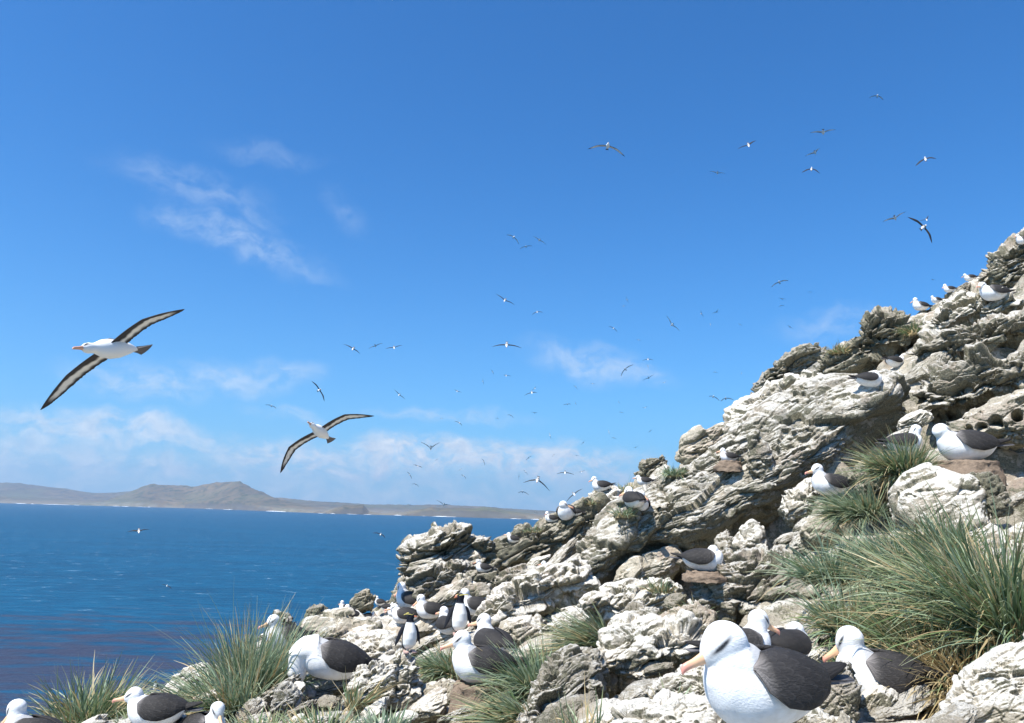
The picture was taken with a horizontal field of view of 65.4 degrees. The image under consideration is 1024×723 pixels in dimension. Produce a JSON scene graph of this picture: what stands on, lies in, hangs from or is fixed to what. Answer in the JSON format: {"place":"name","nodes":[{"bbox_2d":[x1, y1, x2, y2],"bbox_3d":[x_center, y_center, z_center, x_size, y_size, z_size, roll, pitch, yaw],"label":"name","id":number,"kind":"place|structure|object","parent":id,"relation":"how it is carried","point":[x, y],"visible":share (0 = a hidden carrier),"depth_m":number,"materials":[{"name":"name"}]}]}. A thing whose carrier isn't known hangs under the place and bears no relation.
{"place":"outdoors","nodes":[
{"label":"outdoors","id":0,"kind":"place"},
{"bbox_2d":[40,309,183,409],"bbox_3d":[-3.785,-0.018,7.555,1.134,0.976,0.754,7,-12,-25],"label":"flying albatross","id":1,"kind":"object","parent":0,"point":[104,350],"visible":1,"depth_m":7.56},
{"bbox_2d":[0,481,329,512],"bbox_3d":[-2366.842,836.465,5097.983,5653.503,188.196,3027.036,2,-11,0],"label":"headland hill","id":2,"kind":"structure","parent":0,"point":[238,495],"depth_m":5129.44,"materials":[{"name":"stone"}]},
{"bbox_2d":[0,503,537,722],"bbox_3d":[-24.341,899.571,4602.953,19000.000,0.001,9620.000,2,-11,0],"label":"sea","id":3,"kind":"structure","parent":0,"point":[81,584],"depth_m":333.29,"materials":[{"name":"liquid"}]},
{"bbox_2d":[0,482,555,515],"bbox_3d":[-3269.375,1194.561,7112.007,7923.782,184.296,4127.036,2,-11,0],"label":"hills","id":4,"kind":"structure","parent":0,"point":[19,490],"depth_m":6766.20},
{"bbox_2d":[280,414,372,472],"bbox_3d":[-3.124,1.392,13.476,1.388,1.012,0.777,6,-11,-21],"label":"flying albatross","id":5,"kind":"object","parent":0,"point":[319,431],"visible":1,"depth_m":13.47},
{"bbox_2d":[322,505,544,518],"bbox_3d":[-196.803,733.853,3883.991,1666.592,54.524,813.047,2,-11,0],"label":"cliffs","id":6,"kind":"structure","parent":0,"point":[485,512],"depth_m":3798.21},
{"bbox_2d":[0,0,1023,510],"label":"sky","id":7,"kind":"structure","parent":0,"point":[303,180],"materials":[{"name":"blue"}]},
{"bbox_2d":[301,274,1023,722],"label":"hillside","id":8,"kind":"structure","parent":0,"point":[1011,464],"depth_m":9.43,"materials":[{"name":"stone"}]},
{"bbox_2d":[1,699,62,722],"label":"albatross","id":9,"kind":"object","parent":8,"relation":"on","point":[16,710],"visible":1,"depth_m":5.85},
{"bbox_2d":[1,652,180,722],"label":"grass tussock","id":10,"kind":"object","parent":8,"relation":"on","point":[84,707],"depth_m":6.47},
{"bbox_2d":[113,648,283,722],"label":"grass tussock","id":11,"kind":"object","parent":8,"relation":"on","point":[235,696],"depth_m":6.53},
{"bbox_2d":[231,697,268,722],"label":"boulder","id":12,"kind":"object","parent":8,"relation":"on","point":[254,706],"visible":0.7,"depth_m":6.27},
{"bbox_2d":[146,594,372,700],"bbox_3d":[-2.353,2.916,7.414,2.068,1.852,2.061,2,-11,0],"label":"grass tussock","id":13,"kind":"object","parent":8,"relation":"on","point":[268,667],"depth_m":7.30,"materials":[{"name":"plant"}]},
{"bbox_2d":[225,703,306,722],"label":"grass tussock","id":14,"kind":"object","parent":8,"relation":"on","point":[260,720],"depth_m":5.64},
{"bbox_2d":[269,681,303,717],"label":"rock","id":15,"kind":"object","parent":8,"relation":"on","point":[290,693],"visible":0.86,"depth_m":6.16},
{"bbox_2d":[265,700,386,722],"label":"grass tussock","id":16,"kind":"object","parent":8,"relation":"on","point":[330,720],"depth_m":5.34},
{"bbox_2d":[305,678,350,700],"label":"boulder","id":17,"kind":"object","parent":8,"relation":"on","point":[328,688],"visible":0.52,"depth_m":7.25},
{"bbox_2d":[287,634,379,681],"bbox_3d":[-1.585,2.772,7.275,0.862,0.541,0.477,1,-11,4],"label":"albatross","id":18,"kind":"object","parent":8,"relation":"on","point":[334,658],"visible":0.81,"depth_m":7.13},
{"bbox_2d":[299,607,382,638],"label":"rock","id":19,"kind":"object","parent":8,"relation":"on","point":[337,618],"visible":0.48,"depth_m":11.36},
{"bbox_2d":[349,589,375,613],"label":"rock","id":20,"kind":"object","parent":8,"relation":"on","point":[362,601],"visible":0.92,"depth_m":17.70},
{"bbox_2d":[328,668,403,714],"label":"grass tussock","id":21,"kind":"object","parent":8,"relation":"on","point":[364,703],"depth_m":5.97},
{"bbox_2d":[345,628,403,658],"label":"rock","id":22,"kind":"object","parent":8,"relation":"on","point":[378,643],"visible":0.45,"depth_m":10.73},
{"bbox_2d":[341,648,423,715],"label":"rock","id":23,"kind":"object","parent":8,"relation":"on","point":[398,664],"visible":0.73,"depth_m":6.24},
{"bbox_2d":[395,613,419,653],"bbox_3d":[-0.826,2.197,6.472,0.136,0.310,0.203,-7,-13,37],"label":"penguin","id":24,"kind":"object","parent":23,"relation":"on","point":[409,630],"visible":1,"depth_m":6.42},
{"bbox_2d":[348,698,425,722],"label":"grass tussock","id":25,"kind":"object","parent":8,"relation":"on","point":[392,719],"depth_m":5.14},
{"bbox_2d":[385,604,437,641],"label":"boulder","id":26,"kind":"object","parent":8,"relation":"on","point":[426,626],"visible":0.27,"depth_m":12.71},
{"bbox_2d":[384,604,418,623],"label":"albatross","id":27,"kind":"object","parent":26,"relation":"on","point":[398,615],"visible":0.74,"depth_m":12.76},
{"bbox_2d":[412,594,450,618],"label":"albatross","id":28,"kind":"object","parent":26,"relation":"on","point":[425,609],"visible":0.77,"depth_m":12.69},
{"bbox_2d":[408,686,447,722],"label":"boulder","id":29,"kind":"object","parent":8,"relation":"on","point":[429,706],"visible":0.89,"depth_m":5.87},
{"bbox_2d":[411,631,460,683],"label":"grass tussock","id":30,"kind":"object","parent":8,"relation":"on","point":[441,667],"depth_m":7.37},
{"bbox_2d":[421,678,455,706],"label":"rock","id":31,"kind":"object","parent":8,"relation":"on","point":[426,688],"visible":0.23,"depth_m":6.38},
{"bbox_2d":[405,559,473,599],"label":"rock","id":32,"kind":"object","parent":8,"relation":"on","point":[428,582],"visible":0.69,"depth_m":14.14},
{"bbox_2d":[394,582,416,607],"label":"albatross","id":33,"kind":"object","parent":32,"relation":"on","point":[403,595],"visible":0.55,"depth_m":13.97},
{"bbox_2d":[396,520,494,576],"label":"rock","id":34,"kind":"object","parent":8,"relation":"on","point":[453,540],"visible":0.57,"depth_m":14.96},
{"bbox_2d":[434,631,474,658],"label":"boulder","id":35,"kind":"object","parent":8,"relation":"on","point":[472,634],"visible":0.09,"depth_m":9.95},
{"bbox_2d":[444,593,470,635],"bbox_3d":[-0.659,3.225,10.195,0.337,0.514,0.226,11,-14,-42],"label":"penguin","id":36,"kind":"object","parent":35,"relation":"on","point":[459,612],"visible":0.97,"depth_m":10.13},
{"bbox_2d":[428,573,492,617],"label":"rock","id":37,"kind":"object","parent":8,"relation":"on","point":[445,595],"visible":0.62,"depth_m":12.97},
{"bbox_2d":[448,680,502,712],"bbox_3d":[-0.249,2.786,5.886,0.531,0.818,0.538,2,-11,0],"label":"nest","id":38,"kind":"object","parent":8,"relation":"on","point":[459,687],"visible":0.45,"depth_m":5.80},
{"bbox_2d":[440,630,530,682],"bbox_3d":[-0.194,2.214,5.986,0.659,0.376,0.357,-1,-11,13],"label":"albatross","id":39,"kind":"object","parent":38,"relation":"on","point":[460,642],"visible":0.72,"depth_m":5.89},
{"bbox_2d":[465,564,499,587],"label":"rock","id":40,"kind":"object","parent":8,"relation":"on","point":[484,577],"visible":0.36,"depth_m":13.98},
{"bbox_2d":[436,684,529,722],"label":"grass tussock","id":41,"kind":"object","parent":8,"relation":"on","point":[505,709],"depth_m":5.18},
{"bbox_2d":[468,613,517,652],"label":"albatross","id":42,"kind":"object","parent":8,"relation":"on","point":[485,632],"visible":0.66,"depth_m":8.85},
{"bbox_2d":[448,627,565,713],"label":"grass tussock","id":43,"kind":"object","parent":8,"relation":"on","point":[516,680],"depth_m":5.72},
{"bbox_2d":[494,563,536,586],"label":"rock","id":44,"kind":"object","parent":8,"relation":"on","point":[508,574],"visible":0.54,"depth_m":13.12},
{"bbox_2d":[498,613,542,650],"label":"rock","id":45,"kind":"object","parent":8,"relation":"on","point":[524,625],"visible":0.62,"depth_m":9.45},
{"bbox_2d":[471,557,601,627],"bbox_3d":[0.321,3.263,10.835,1.779,1.197,0.881,2,-11,0],"label":"rock","id":46,"kind":"object","parent":8,"relation":"on","point":[542,589],"visible":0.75,"depth_m":10.69,"materials":[{"name":"stone"}]},
{"bbox_2d":[484,492,610,571],"bbox_3d":[0.680,3.341,15.297,2.518,1.717,1.018,2,-11,0],"label":"rock","id":47,"kind":"object","parent":8,"relation":"on","point":[551,538],"visible":0.78,"depth_m":14.99,"materials":[{"name":"stone"}]},
{"bbox_2d":[515,643,611,722],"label":"rock","id":48,"kind":"object","parent":8,"relation":"on","point":[568,665],"visible":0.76,"depth_m":5.24,"materials":[{"name":"stone"}]},
{"bbox_2d":[548,537,578,563],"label":"boulder","id":49,"kind":"object","parent":8,"relation":"on","point":[565,552],"visible":0.37,"depth_m":13.88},
{"bbox_2d":[525,595,606,660],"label":"grass tussock","id":50,"kind":"object","parent":8,"relation":"on","point":[583,634],"depth_m":6.20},
{"bbox_2d":[538,608,593,634],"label":"rock","id":51,"kind":"object","parent":8,"relation":"on","point":[559,615],"visible":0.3,"depth_m":9.01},
{"bbox_2d":[535,690,597,722],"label":"boulder","id":52,"kind":"object","parent":8,"relation":"on","point":[549,716],"visible":0.6,"depth_m":4.54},
{"bbox_2d":[545,671,629,722],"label":"grass tussock","id":53,"kind":"object","parent":8,"relation":"on","point":[588,712],"depth_m":4.02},
{"bbox_2d":[574,698,620,722],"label":"boulder","id":54,"kind":"object","parent":8,"relation":"on","point":[609,704],"visible":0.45,"depth_m":4.43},
{"bbox_2d":[577,577,683,626],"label":"rock","id":55,"kind":"object","parent":8,"relation":"on","point":[611,599],"visible":0.62,"depth_m":9.18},
{"bbox_2d":[617,678,657,700],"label":"boulder","id":56,"kind":"object","parent":8,"relation":"on","point":[633,690],"visible":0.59,"depth_m":4.83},
{"bbox_2d":[621,600,659,615],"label":"rock","id":57,"kind":"object","parent":8,"relation":"on","point":[639,608],"visible":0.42,"depth_m":8.07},
{"bbox_2d":[596,608,702,698],"bbox_3d":[0.945,2.065,5.653,0.837,0.640,0.543,2,-11,0],"label":"rock","id":58,"kind":"object","parent":8,"relation":"on","point":[630,642],"visible":0.75,"depth_m":5.53,"materials":[{"name":"stone"}]},
{"bbox_2d":[633,454,667,479],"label":"rock","id":59,"kind":"object","parent":8,"relation":"on","point":[647,467],"visible":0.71,"depth_m":19.25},
{"bbox_2d":[613,544,691,581],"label":"rock","id":60,"kind":"object","parent":8,"relation":"on","point":[656,563],"visible":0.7,"depth_m":11.15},
{"bbox_2d":[610,688,725,722],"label":"rock","id":61,"kind":"object","parent":8,"relation":"on","point":[663,705],"visible":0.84,"depth_m":2.98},
{"bbox_2d":[647,664,705,698],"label":"rock","id":62,"kind":"object","parent":8,"relation":"on","point":[693,677],"visible":0.39,"depth_m":3.94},
{"bbox_2d":[658,600,717,633],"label":"rock","id":63,"kind":"object","parent":8,"relation":"on","point":[708,616],"visible":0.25,"depth_m":7.03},
{"bbox_2d":[674,422,724,464],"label":"rock","id":64,"kind":"object","parent":8,"relation":"on","point":[696,442],"visible":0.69,"depth_m":17.41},
{"bbox_2d":[685,609,779,651],"bbox_3d":[1.032,1.297,3.731,0.464,0.268,0.254,0,-11,7],"label":"albatross","id":65,"kind":"object","parent":8,"relation":"on","point":[756,626],"visible":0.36,"depth_m":3.71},
{"bbox_2d":[575,369,910,584],"bbox_3d":[3.449,1.883,11.846,4.982,3.547,1.875,0,-11,7],"label":"rock","id":66,"kind":"object","parent":8,"relation":"on","point":[803,427],"visible":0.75,"depth_m":11.34,"materials":[{"name":"stone"}]},
{"bbox_2d":[613,497,641,534],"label":"rock","id":67,"kind":"object","parent":66,"relation":"on","point":[626,524],"visible":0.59,"depth_m":11.31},
{"bbox_2d":[619,486,647,507],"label":"albatross","id":68,"kind":"object","parent":67,"relation":"on","point":[631,498],"visible":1,"depth_m":11.20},
{"bbox_2d":[746,430,776,477],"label":"rock","id":69,"kind":"object","parent":66,"relation":"on","point":[760,462],"visible":1,"depth_m":11.10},
{"bbox_2d":[848,370,881,386],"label":"albatross","id":70,"kind":"object","parent":66,"relation":"on","point":[871,379],"visible":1,"depth_m":11.25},
{"bbox_2d":[731,519,768,551],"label":"rock","id":71,"kind":"object","parent":8,"relation":"on","point":[751,533],"visible":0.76,"depth_m":9.58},
{"bbox_2d":[690,544,827,623],"bbox_3d":[2.408,2.293,7.814,1.281,0.991,0.896,-3,-11,21],"label":"rock","id":72,"kind":"object","parent":8,"relation":"on","point":[739,594],"visible":0.56,"depth_m":7.58,"materials":[{"name":"stone"}]},
{"bbox_2d":[681,569,727,583],"bbox_3d":[1.874,2.081,7.746,0.443,0.118,0.455,2,-11,0],"label":"nest","id":73,"kind":"object","parent":72,"relation":"on","point":[693,575],"visible":0.89,"depth_m":7.59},
{"bbox_2d":[670,545,722,571],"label":"albatross","id":74,"kind":"object","parent":73,"relation":"on","point":[710,558],"visible":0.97,"depth_m":7.69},
{"bbox_2d":[681,620,854,722],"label":"albatross","id":75,"kind":"object","parent":8,"relation":"on","point":[745,680],"visible":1,"depth_m":2.38,"materials":[{"name":"white"}]},
{"bbox_2d":[722,369,823,433],"bbox_3d":[5.289,0.963,15.215,2.519,1.662,1.154,-1,-11,12],"label":"rock","id":76,"kind":"object","parent":8,"relation":"on","point":[737,409],"visible":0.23,"depth_m":15.14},
{"bbox_2d":[750,342,827,394],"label":"rock","id":77,"kind":"object","parent":8,"relation":"on","point":[797,359],"visible":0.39,"depth_m":22.70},
{"bbox_2d":[768,621,811,655],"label":"albatross","id":78,"kind":"object","parent":8,"relation":"on","point":[793,635],"visible":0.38,"depth_m":3.93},
{"bbox_2d":[778,480,817,528],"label":"rock","id":79,"kind":"object","parent":8,"relation":"on","point":[792,516],"visible":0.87,"depth_m":9.37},
{"bbox_2d":[748,521,873,604],"bbox_3d":[2.326,1.562,6.031,1.150,0.763,1.217,2,-11,0],"label":"grass tussock","id":80,"kind":"object","parent":8,"relation":"on","point":[808,570],"depth_m":5.99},
{"bbox_2d":[799,507,842,551],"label":"rock","id":81,"kind":"object","parent":8,"relation":"on","point":[806,534],"visible":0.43,"depth_m":8.55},
{"bbox_2d":[793,707,855,722],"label":"rock","id":82,"kind":"object","parent":8,"relation":"on","point":[817,715],"visible":0.43,"depth_m":2.95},
{"bbox_2d":[809,486,852,511],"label":"boulder","id":83,"kind":"object","parent":8,"relation":"on","point":[844,492],"visible":0.09,"depth_m":9.27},
{"bbox_2d":[805,464,851,494],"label":"albatross","id":84,"kind":"object","parent":83,"relation":"on","point":[821,480],"visible":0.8,"depth_m":9.19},
{"bbox_2d":[773,560,896,650],"bbox_3d":[2.140,1.665,5.027,1.027,0.833,1.156,2,-11,0],"label":"grass tussock","id":85,"kind":"object","parent":8,"relation":"on","point":[821,619],"depth_m":5.02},
{"bbox_2d":[790,474,890,550],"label":"grass tussock","id":86,"kind":"object","parent":8,"relation":"on","point":[849,507],"depth_m":7.60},
{"bbox_2d":[819,659,861,721],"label":"rock","id":87,"kind":"object","parent":8,"relation":"on","point":[846,698],"visible":0.52,"depth_m":3.62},
{"bbox_2d":[803,518,918,592],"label":"grass tussock","id":88,"kind":"object","parent":8,"relation":"on","point":[856,543],"depth_m":6.21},
{"bbox_2d":[846,456,894,510],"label":"rock","id":89,"kind":"object","parent":8,"relation":"on","point":[879,488],"visible":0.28,"depth_m":8.37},
{"bbox_2d":[816,305,927,373],"bbox_3d":[8.650,-0.471,19.062,2.560,1.899,1.722,-8,-14,42],"label":"rock","id":90,"kind":"object","parent":8,"relation":"on","point":[873,343],"visible":0.85,"depth_m":18.71,"materials":[{"name":"stone"}]},
{"bbox_2d":[859,682,898,709],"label":"boulder","id":91,"kind":"object","parent":8,"relation":"on","point":[887,697],"visible":0.48,"depth_m":3.76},
{"bbox_2d":[835,423,951,515],"bbox_3d":[3.764,1.082,7.900,1.183,0.970,1.286,8,-13,-31],"label":"grass tussock","id":92,"kind":"object","parent":8,"relation":"on","point":[887,466],"depth_m":7.79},
{"bbox_2d":[860,684,938,722],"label":"boulder","id":93,"kind":"object","parent":8,"relation":"on","point":[899,709],"visible":0.66,"depth_m":3.71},
{"bbox_2d":[803,546,1001,661],"bbox_3d":[2.391,1.616,4.499,1.528,1.138,1.367,2,-11,0],"label":"grass tussock","id":94,"kind":"object","parent":8,"relation":"on","point":[877,631],"depth_m":4.52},
{"bbox_2d":[804,491,1000,644],"bbox_3d":[2.704,1.454,5.341,1.588,1.176,1.524,2,-11,0],"label":"grass tussock","id":95,"kind":"object","parent":8,"relation":"on","point":[879,550],"depth_m":5.37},
{"bbox_2d":[897,409,933,430],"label":"boulder","id":96,"kind":"object","parent":8,"relation":"on","point":[920,417],"visible":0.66,"depth_m":10.52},
{"bbox_2d":[899,706,938,720],"bbox_3d":[1.820,1.961,3.859,0.624,0.592,0.625,2,-11,0],"label":"nest","id":97,"kind":"object","parent":8,"relation":"on","point":[913,717],"visible":0.07,"depth_m":3.70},
{"bbox_2d":[822,626,957,693],"bbox_3d":[1.894,1.512,3.965,0.583,0.373,0.361,5,-11,-19],"label":"albatross","id":98,"kind":"object","parent":97,"relation":"on","point":[870,667],"visible":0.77,"depth_m":3.85,"materials":[{"name":"white"}]},
{"bbox_2d":[818,469,1023,666],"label":"grass tussock","id":99,"kind":"object","parent":8,"relation":"on","point":[920,595],"depth_m":4.50,"materials":[{"name":"plant"}]},
{"bbox_2d":[828,469,1023,670],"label":"grass tussock","id":100,"kind":"object","parent":8,"relation":"on","point":[1011,611],"depth_m":4.04,"materials":[{"name":"plant"}]},
{"bbox_2d":[905,351,952,382],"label":"boulder","id":101,"kind":"object","parent":8,"relation":"on","point":[916,373],"visible":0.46,"depth_m":13.93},
{"bbox_2d":[865,494,1009,569],"bbox_3d":[2.902,1.307,5.489,1.018,0.816,1.028,2,-11,0],"label":"grass tussock","id":102,"kind":"object","parent":8,"relation":"on","point":[933,525],"depth_m":5.48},
{"bbox_2d":[864,611,1020,719],"bbox_3d":[2.245,1.650,3.900,1.202,0.810,1.150,2,-11,0],"label":"grass tussock","id":103,"kind":"object","parent":8,"relation":"on","point":[942,689],"depth_m":3.95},
{"bbox_2d":[887,462,1005,539],"bbox_3d":[3.782,1.322,6.938,0.837,0.894,0.957,2,-11,0],"label":"rock","id":104,"kind":"object","parent":8,"relation":"on","point":[958,487],"visible":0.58,"depth_m":6.82,"materials":[{"name":"stone"}]},
{"bbox_2d":[926,701,977,722],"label":"boulder","id":105,"kind":"object","parent":8,"relation":"on","point":[960,712],"visible":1,"depth_m":3.00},
{"bbox_2d":[905,307,1023,363],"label":"rock","id":106,"kind":"object","parent":8,"relation":"on","point":[999,330],"visible":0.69,"depth_m":13.90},
{"bbox_2d":[912,339,1023,423],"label":"rock","id":107,"kind":"object","parent":8,"relation":"on","point":[980,375],"visible":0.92,"depth_m":11.06,"materials":[{"name":"stone"}]},
{"bbox_2d":[919,286,1023,330],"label":"rock","id":108,"kind":"object","parent":8,"relation":"on","point":[963,307],"visible":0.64,"depth_m":16.01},
{"bbox_2d":[976,282,1015,300],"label":"albatross","id":109,"kind":"object","parent":108,"relation":"on","point":[992,292],"visible":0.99,"depth_m":15.61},
{"bbox_2d":[935,459,1007,485],"bbox_3d":[4.373,1.075,7.654,0.685,0.244,0.684,2,-11,0],"label":"nest","id":110,"kind":"object","parent":8,"relation":"on","point":[965,466],"visible":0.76,"depth_m":7.42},
{"bbox_2d":[932,423,1014,459],"bbox_3d":[4.455,0.791,7.707,0.751,0.372,0.400,1,-11,2],"label":"albatross","id":111,"kind":"object","parent":110,"relation":"on","point":[970,444],"visible":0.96,"depth_m":7.59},
{"bbox_2d":[939,633,1023,722],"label":"rock","id":112,"kind":"object","parent":8,"relation":"on","point":[989,685],"visible":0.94,"depth_m":3.24,"materials":[{"name":"stone"}]},
{"bbox_2d":[945,389,1023,449],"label":"rock","id":113,"kind":"object","parent":8,"relation":"on","point":[1001,417],"visible":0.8,"depth_m":8.74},
{"bbox_2d":[967,471,1014,518],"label":"rock","id":114,"kind":"object","parent":8,"relation":"on","point":[1002,499],"visible":0.72,"depth_m":6.73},
{"bbox_2d":[977,227,1023,287],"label":"rock","id":115,"kind":"object","parent":8,"relation":"on","point":[1005,264],"visible":0.81,"depth_m":18.76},
{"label":"boulder","id":116,"kind":"object","parent":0,"visible":0},
{"bbox_2d":[875,425,922,453],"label":"albatross","id":117,"kind":"object","parent":116,"relation":"on","point":[899,437],"visible":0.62,"depth_m":9.01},
{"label":"boulder","id":118,"kind":"object","parent":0,"visible":0},
{"bbox_2d":[112,687,203,722],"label":"albatross","id":119,"kind":"object","parent":118,"relation":"on","point":[157,707],"visible":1,"depth_m":5.47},
{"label":"boulder","id":120,"kind":"object","parent":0,"visible":0},
{"bbox_2d":[176,701,225,722],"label":"albatross","id":121,"kind":"object","parent":120,"relation":"on","point":[215,714],"visible":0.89,"depth_m":5.46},
{"label":"boulder","id":122,"kind":"object","parent":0,"visible":0},
{"bbox_2d":[259,614,317,649],"bbox_3d":[-2.567,3.095,9.135,0.390,0.412,0.728,-3,-12,24],"label":"albatross","id":123,"kind":"object","parent":122,"relation":"on","point":[287,626],"visible":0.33,"depth_m":8.97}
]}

